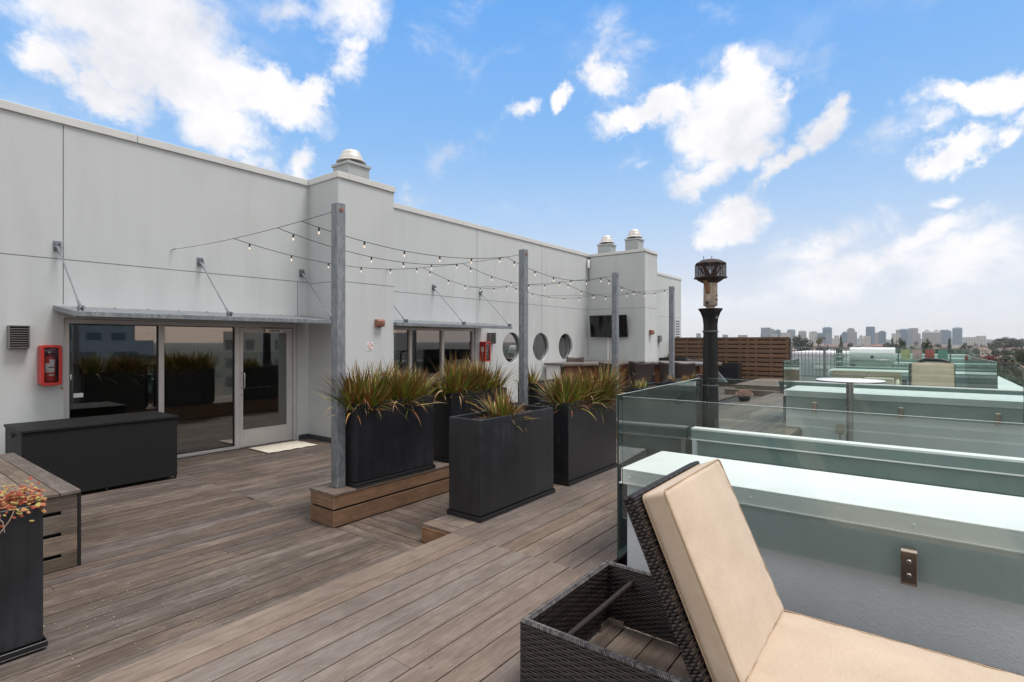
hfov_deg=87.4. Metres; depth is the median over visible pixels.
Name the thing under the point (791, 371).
glass screen
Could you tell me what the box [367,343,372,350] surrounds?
wall sign
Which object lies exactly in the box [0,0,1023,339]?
sky
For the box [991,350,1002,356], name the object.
tree
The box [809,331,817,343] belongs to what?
skyline tower
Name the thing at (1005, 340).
tree
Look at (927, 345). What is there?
tree
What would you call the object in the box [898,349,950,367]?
towel rail
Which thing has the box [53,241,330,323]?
door canopy
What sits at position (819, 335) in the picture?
skyline tower
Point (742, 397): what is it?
flower bowl
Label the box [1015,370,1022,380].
tree
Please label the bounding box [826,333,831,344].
skyline tower
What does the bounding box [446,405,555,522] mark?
box planter
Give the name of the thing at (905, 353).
towel
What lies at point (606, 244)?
roof vent
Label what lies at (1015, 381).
tree
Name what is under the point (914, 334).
skyline tower
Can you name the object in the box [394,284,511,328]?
door canopy
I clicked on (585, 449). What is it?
box planter
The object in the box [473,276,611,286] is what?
support wire
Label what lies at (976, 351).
tree
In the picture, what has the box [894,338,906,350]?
tree
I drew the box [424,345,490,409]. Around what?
flax plant
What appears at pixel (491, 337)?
wall vent
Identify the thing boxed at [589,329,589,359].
conduit
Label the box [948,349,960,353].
tree
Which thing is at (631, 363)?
wicker chair
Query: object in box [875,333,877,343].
skyline tower
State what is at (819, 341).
palm tree
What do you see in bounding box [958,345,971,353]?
tree
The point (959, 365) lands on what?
parapet wall
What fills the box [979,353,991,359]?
tree
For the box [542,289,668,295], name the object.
support wire
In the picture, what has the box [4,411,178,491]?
storage box
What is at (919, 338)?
skyline tower
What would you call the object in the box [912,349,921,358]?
towel
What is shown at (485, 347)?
extinguisher cabinet
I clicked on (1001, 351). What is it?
tree
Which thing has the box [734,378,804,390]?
wooden platform
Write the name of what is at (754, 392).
wooden step
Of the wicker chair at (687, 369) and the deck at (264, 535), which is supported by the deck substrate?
the deck at (264, 535)
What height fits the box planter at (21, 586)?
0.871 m
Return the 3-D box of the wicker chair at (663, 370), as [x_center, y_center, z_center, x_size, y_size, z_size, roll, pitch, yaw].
[4.804,1.158,16.206,0.648,1.090,0.604,0,0,33]
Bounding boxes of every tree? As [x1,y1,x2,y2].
[792,335,802,350]
[797,337,813,350]
[815,336,825,350]
[839,335,843,348]
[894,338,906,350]
[921,338,932,353]
[947,338,951,348]
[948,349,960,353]
[956,348,968,354]
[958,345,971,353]
[972,348,980,353]
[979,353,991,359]
[987,340,1003,348]
[988,345,996,350]
[990,358,1022,377]
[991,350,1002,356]
[995,337,1016,349]
[997,349,1013,355]
[998,365,1010,376]
[998,372,1010,381]
[1001,356,1019,363]
[1002,350,1013,354]
[1002,373,1022,386]
[1004,338,1022,347]
[1015,349,1023,365]
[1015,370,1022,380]
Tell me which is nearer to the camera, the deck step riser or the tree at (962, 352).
the deck step riser
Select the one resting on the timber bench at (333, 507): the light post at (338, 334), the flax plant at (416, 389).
the light post at (338, 334)
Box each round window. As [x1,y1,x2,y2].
[503,333,518,361]
[533,333,546,360]
[559,334,570,359]
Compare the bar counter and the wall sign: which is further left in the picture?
the wall sign
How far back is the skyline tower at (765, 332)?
2484.46 m
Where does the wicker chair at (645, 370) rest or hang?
on the deck at (264, 535)
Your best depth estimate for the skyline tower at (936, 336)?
2686.34 m
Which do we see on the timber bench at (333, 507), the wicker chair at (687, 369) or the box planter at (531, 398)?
the box planter at (531, 398)
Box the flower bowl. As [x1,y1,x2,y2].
[735,390,753,400]
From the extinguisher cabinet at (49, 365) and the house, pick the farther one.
the house
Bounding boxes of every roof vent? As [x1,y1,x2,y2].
[331,149,370,178]
[597,235,616,253]
[624,229,644,250]
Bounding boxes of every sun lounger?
[520,459,1023,681]
[908,362,955,386]
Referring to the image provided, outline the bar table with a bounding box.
[815,378,885,441]
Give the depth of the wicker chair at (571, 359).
17.53 m
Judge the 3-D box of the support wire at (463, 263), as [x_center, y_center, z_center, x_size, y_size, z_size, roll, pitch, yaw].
[-1.186,-1.376,9.452,3.525,0.106,0.039,0,0,42]
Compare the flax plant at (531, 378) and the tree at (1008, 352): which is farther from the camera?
the tree at (1008, 352)
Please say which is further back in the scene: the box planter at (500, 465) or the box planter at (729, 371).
the box planter at (729, 371)
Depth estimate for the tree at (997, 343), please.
878.40 m
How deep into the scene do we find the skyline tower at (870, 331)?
2538.47 m
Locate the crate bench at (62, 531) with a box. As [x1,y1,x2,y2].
[0,453,80,573]
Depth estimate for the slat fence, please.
23.06 m
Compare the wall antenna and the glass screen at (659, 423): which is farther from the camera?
the wall antenna
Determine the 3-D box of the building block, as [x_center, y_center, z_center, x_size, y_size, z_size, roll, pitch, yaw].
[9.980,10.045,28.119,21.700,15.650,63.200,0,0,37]
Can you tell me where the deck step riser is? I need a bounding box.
[422,527,447,542]
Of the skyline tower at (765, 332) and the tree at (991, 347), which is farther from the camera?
the skyline tower at (765, 332)
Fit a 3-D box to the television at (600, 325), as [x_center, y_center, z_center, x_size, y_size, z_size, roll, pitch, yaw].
[3.320,-0.515,18.319,1.320,0.748,0.320,0,0,30]
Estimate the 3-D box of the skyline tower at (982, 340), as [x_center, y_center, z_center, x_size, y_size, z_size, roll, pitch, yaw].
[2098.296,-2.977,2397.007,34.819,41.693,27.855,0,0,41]
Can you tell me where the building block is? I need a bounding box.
[177,440,293,458]
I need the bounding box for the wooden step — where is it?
[724,388,780,395]
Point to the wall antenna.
(588, 263)
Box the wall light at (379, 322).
[375,319,384,326]
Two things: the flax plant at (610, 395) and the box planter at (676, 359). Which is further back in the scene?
the box planter at (676, 359)
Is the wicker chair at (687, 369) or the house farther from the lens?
the house
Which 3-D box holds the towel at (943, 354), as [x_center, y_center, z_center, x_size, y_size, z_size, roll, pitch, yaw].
[17.930,0.560,22.301,0.320,0.420,0.053,0,0,37]
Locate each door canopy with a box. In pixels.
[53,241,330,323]
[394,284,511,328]
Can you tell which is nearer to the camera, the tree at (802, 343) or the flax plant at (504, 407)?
the flax plant at (504, 407)
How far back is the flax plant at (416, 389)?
6.13 m
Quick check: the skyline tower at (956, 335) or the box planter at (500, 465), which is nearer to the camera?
the box planter at (500, 465)
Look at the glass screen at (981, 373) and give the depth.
12.76 m
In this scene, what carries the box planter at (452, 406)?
on the timber bench at (333, 507)
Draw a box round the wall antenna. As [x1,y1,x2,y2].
[587,257,589,280]
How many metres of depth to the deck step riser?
4.92 m
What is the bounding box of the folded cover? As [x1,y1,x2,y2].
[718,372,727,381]
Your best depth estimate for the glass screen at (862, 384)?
5.12 m
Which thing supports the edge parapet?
on the building block
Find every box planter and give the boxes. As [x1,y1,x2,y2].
[0,492,47,662]
[345,395,435,487]
[429,387,506,462]
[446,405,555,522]
[518,379,563,405]
[540,397,616,485]
[621,382,671,393]
[659,357,694,360]
[662,378,702,426]
[718,362,741,381]
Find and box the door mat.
[249,440,316,452]
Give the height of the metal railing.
1.315 m
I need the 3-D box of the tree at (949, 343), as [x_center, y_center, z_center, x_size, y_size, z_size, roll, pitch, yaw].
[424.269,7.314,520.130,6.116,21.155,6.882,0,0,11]
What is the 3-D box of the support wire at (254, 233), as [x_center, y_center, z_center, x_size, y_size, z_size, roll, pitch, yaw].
[-3.624,-1.402,7.052,4.475,0.097,0.039,0,0,39]
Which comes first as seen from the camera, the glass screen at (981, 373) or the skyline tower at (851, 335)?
the glass screen at (981, 373)
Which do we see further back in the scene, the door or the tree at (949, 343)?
the tree at (949, 343)
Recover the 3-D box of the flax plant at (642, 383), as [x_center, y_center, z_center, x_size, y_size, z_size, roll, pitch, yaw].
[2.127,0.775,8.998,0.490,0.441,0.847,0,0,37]
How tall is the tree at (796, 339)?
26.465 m
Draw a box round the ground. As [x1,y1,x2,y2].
[791,343,1002,354]
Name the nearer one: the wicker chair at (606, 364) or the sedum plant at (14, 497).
the sedum plant at (14, 497)
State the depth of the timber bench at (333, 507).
5.75 m
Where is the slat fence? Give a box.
[675,337,790,383]
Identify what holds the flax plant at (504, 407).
in the box planter at (500, 465)
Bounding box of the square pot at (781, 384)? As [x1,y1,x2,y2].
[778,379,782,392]
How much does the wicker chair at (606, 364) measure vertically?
1.090 m
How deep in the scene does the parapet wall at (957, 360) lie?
30.32 m
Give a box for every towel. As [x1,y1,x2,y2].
[901,349,909,358]
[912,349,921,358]
[925,349,934,357]
[938,350,947,359]
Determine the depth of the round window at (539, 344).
16.75 m
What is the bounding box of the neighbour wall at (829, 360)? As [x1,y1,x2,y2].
[792,351,850,381]
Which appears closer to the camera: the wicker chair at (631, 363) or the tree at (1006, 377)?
the wicker chair at (631, 363)
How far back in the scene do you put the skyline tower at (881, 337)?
2594.82 m
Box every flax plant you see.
[301,358,424,423]
[368,359,446,424]
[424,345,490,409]
[431,351,522,406]
[468,384,535,431]
[508,362,546,392]
[527,362,618,443]
[565,360,636,422]
[598,351,644,398]
[627,376,654,387]
[661,372,697,382]
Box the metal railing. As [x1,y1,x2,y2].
[790,346,855,377]
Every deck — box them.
[0,383,762,681]
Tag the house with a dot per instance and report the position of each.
(986, 350)
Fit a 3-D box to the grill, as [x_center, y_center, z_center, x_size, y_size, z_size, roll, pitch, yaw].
[13.267,0.874,19.741,2.100,1.288,0.718,0,0,37]
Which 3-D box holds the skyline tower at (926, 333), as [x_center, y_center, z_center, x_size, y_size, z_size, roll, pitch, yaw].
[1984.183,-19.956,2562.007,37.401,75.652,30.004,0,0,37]
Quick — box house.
[971,348,990,352]
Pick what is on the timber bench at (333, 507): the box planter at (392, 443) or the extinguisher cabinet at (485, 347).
the box planter at (392, 443)
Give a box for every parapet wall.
[619,451,1023,674]
[783,385,1023,457]
[827,368,964,387]
[856,362,964,368]
[894,357,964,362]
[895,354,964,357]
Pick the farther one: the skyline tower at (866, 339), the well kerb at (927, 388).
the skyline tower at (866, 339)
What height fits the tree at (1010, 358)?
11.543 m
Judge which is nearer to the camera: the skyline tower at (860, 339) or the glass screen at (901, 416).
the glass screen at (901, 416)
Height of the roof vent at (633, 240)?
1.229 m
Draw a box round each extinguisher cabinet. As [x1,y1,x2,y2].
[37,345,63,388]
[480,341,490,363]
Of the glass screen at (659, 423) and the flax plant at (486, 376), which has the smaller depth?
the glass screen at (659, 423)
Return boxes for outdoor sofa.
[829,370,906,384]
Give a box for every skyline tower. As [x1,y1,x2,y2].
[761,328,770,336]
[780,333,790,336]
[787,329,794,343]
[798,331,805,339]
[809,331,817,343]
[817,333,822,343]
[822,327,831,343]
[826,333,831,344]
[834,335,838,344]
[842,332,846,343]
[847,328,854,344]
[859,335,862,344]
[863,336,870,344]
[866,327,874,344]
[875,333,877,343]
[878,331,885,343]
[891,333,900,344]
[899,329,906,344]
[907,328,911,344]
[911,328,917,344]
[918,333,920,343]
[922,329,931,343]
[932,329,940,344]
[940,330,951,344]
[952,327,961,343]
[965,337,978,344]
[976,336,985,344]
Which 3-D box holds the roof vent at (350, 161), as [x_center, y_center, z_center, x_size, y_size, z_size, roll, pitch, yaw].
[-3.239,-3.297,10.796,0.590,1.115,0.590,0,0,37]
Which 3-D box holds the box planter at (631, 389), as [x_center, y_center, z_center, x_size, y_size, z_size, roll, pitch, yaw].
[2.341,1.224,9.055,0.476,0.958,1.366,0,0,37]
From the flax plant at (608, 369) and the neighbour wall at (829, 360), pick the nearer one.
the flax plant at (608, 369)
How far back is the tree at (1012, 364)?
145.84 m
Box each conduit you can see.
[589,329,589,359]
[607,337,608,360]
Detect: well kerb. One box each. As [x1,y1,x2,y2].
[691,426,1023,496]
[794,381,1022,395]
[836,366,964,371]
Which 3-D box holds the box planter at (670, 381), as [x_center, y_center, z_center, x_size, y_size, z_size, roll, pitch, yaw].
[3.373,1.224,10.405,0.476,0.958,1.306,0,0,37]
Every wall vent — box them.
[7,325,29,348]
[487,333,495,343]
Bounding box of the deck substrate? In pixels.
[334,396,801,565]
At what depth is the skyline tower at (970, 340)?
2248.05 m
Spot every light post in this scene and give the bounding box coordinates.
[331,202,344,487]
[519,249,527,405]
[612,272,618,417]
[669,286,674,378]
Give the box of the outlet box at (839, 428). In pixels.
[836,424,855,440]
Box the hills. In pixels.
[808,337,1023,342]
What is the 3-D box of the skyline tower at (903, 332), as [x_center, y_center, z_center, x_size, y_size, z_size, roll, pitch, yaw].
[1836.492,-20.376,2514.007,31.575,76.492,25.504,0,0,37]
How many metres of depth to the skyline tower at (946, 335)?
2816.75 m
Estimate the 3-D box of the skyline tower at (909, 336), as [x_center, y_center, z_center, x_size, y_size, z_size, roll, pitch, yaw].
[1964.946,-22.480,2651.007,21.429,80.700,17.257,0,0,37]
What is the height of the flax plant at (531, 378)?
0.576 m
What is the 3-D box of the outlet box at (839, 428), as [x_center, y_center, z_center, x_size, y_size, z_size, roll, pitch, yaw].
[6.276,1.751,10.070,0.322,0.418,0.074,0,0,42]
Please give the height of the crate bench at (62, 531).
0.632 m
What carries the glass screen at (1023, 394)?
attached to the parapet wall at (970, 434)
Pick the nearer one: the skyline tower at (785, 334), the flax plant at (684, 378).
the flax plant at (684, 378)
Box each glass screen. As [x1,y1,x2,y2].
[617,378,700,557]
[622,396,1023,604]
[715,378,1007,390]
[783,358,798,422]
[791,362,1020,425]
[836,348,841,365]
[965,355,997,388]
[1023,367,1023,422]
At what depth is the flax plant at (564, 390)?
6.56 m
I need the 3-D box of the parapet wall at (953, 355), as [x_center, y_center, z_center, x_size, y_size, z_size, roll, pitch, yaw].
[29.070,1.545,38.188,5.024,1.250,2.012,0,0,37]
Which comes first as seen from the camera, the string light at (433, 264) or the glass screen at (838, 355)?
the string light at (433, 264)
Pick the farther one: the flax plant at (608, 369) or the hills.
the hills
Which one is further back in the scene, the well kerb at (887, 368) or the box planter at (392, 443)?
the well kerb at (887, 368)
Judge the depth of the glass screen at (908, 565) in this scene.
2.95 m
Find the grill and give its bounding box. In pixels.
[838,347,907,366]
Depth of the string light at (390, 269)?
9.04 m
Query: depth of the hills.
5058.36 m
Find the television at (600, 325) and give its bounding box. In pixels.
[589,315,627,336]
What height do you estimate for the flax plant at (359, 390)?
0.788 m
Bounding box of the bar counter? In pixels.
[544,360,721,386]
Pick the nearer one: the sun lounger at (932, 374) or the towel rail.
the sun lounger at (932, 374)
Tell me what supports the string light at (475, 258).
hanging from the support wire at (254, 233)
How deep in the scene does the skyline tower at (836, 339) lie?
2500.38 m
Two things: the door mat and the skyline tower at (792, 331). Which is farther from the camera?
the skyline tower at (792, 331)
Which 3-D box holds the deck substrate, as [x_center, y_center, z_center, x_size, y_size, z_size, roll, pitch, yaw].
[3.546,1.961,11.010,11.060,0.458,28.200,0,0,37]
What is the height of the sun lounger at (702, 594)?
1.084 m
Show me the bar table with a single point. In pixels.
(849, 382)
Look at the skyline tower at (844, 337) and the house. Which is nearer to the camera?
the house
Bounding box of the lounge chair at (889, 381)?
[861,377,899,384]
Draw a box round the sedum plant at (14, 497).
[0,477,46,532]
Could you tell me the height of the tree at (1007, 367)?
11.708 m
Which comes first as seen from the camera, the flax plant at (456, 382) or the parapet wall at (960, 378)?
the flax plant at (456, 382)
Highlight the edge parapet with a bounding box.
[998,376,1022,389]
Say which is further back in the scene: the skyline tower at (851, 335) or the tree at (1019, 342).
the skyline tower at (851, 335)
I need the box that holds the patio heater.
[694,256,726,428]
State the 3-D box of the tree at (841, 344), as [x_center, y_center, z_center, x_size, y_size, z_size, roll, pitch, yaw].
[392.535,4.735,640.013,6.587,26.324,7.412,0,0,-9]
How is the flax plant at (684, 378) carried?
in the box planter at (670, 381)
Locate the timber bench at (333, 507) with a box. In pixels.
[310,418,616,527]
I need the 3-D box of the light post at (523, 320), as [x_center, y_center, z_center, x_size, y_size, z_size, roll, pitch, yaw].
[0.177,0.059,8.248,0.134,2.939,0.104,0,0,37]
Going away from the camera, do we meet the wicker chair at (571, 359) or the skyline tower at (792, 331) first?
the wicker chair at (571, 359)
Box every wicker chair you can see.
[562,357,583,372]
[598,362,620,393]
[629,361,654,385]
[632,362,654,384]
[658,362,676,382]
[675,362,702,378]
[686,358,702,361]
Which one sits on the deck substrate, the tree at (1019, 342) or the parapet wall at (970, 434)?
the parapet wall at (970, 434)
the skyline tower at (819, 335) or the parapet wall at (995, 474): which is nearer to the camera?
the parapet wall at (995, 474)
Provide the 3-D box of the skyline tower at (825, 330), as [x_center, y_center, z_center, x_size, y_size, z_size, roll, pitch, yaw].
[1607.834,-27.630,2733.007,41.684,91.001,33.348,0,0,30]
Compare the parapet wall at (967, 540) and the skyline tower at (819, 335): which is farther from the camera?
the skyline tower at (819, 335)
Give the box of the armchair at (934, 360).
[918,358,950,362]
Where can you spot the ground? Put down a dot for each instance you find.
(953, 345)
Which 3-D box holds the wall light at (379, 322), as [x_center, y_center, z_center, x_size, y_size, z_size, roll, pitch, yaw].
[-2.572,-0.352,10.438,0.110,0.146,0.170,0,0,37]
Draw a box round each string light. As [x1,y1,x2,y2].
[236,239,592,300]
[278,228,627,298]
[301,221,664,296]
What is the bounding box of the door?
[240,327,291,446]
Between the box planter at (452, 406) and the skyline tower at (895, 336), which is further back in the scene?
the skyline tower at (895, 336)
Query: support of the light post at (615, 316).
on the timber bench at (333, 507)
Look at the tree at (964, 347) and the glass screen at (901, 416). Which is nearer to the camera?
the glass screen at (901, 416)
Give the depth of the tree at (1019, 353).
239.39 m
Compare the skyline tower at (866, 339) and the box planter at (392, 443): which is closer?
the box planter at (392, 443)
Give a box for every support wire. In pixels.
[171,212,330,249]
[386,255,515,269]
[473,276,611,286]
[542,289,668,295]
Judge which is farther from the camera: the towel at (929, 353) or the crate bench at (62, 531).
the towel at (929, 353)
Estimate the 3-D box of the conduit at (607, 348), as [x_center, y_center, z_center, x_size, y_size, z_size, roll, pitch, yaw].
[3.314,0.770,18.494,0.041,1.800,0.041,0,0,-30]
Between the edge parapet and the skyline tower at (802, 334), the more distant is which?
the skyline tower at (802, 334)
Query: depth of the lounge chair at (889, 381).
12.36 m

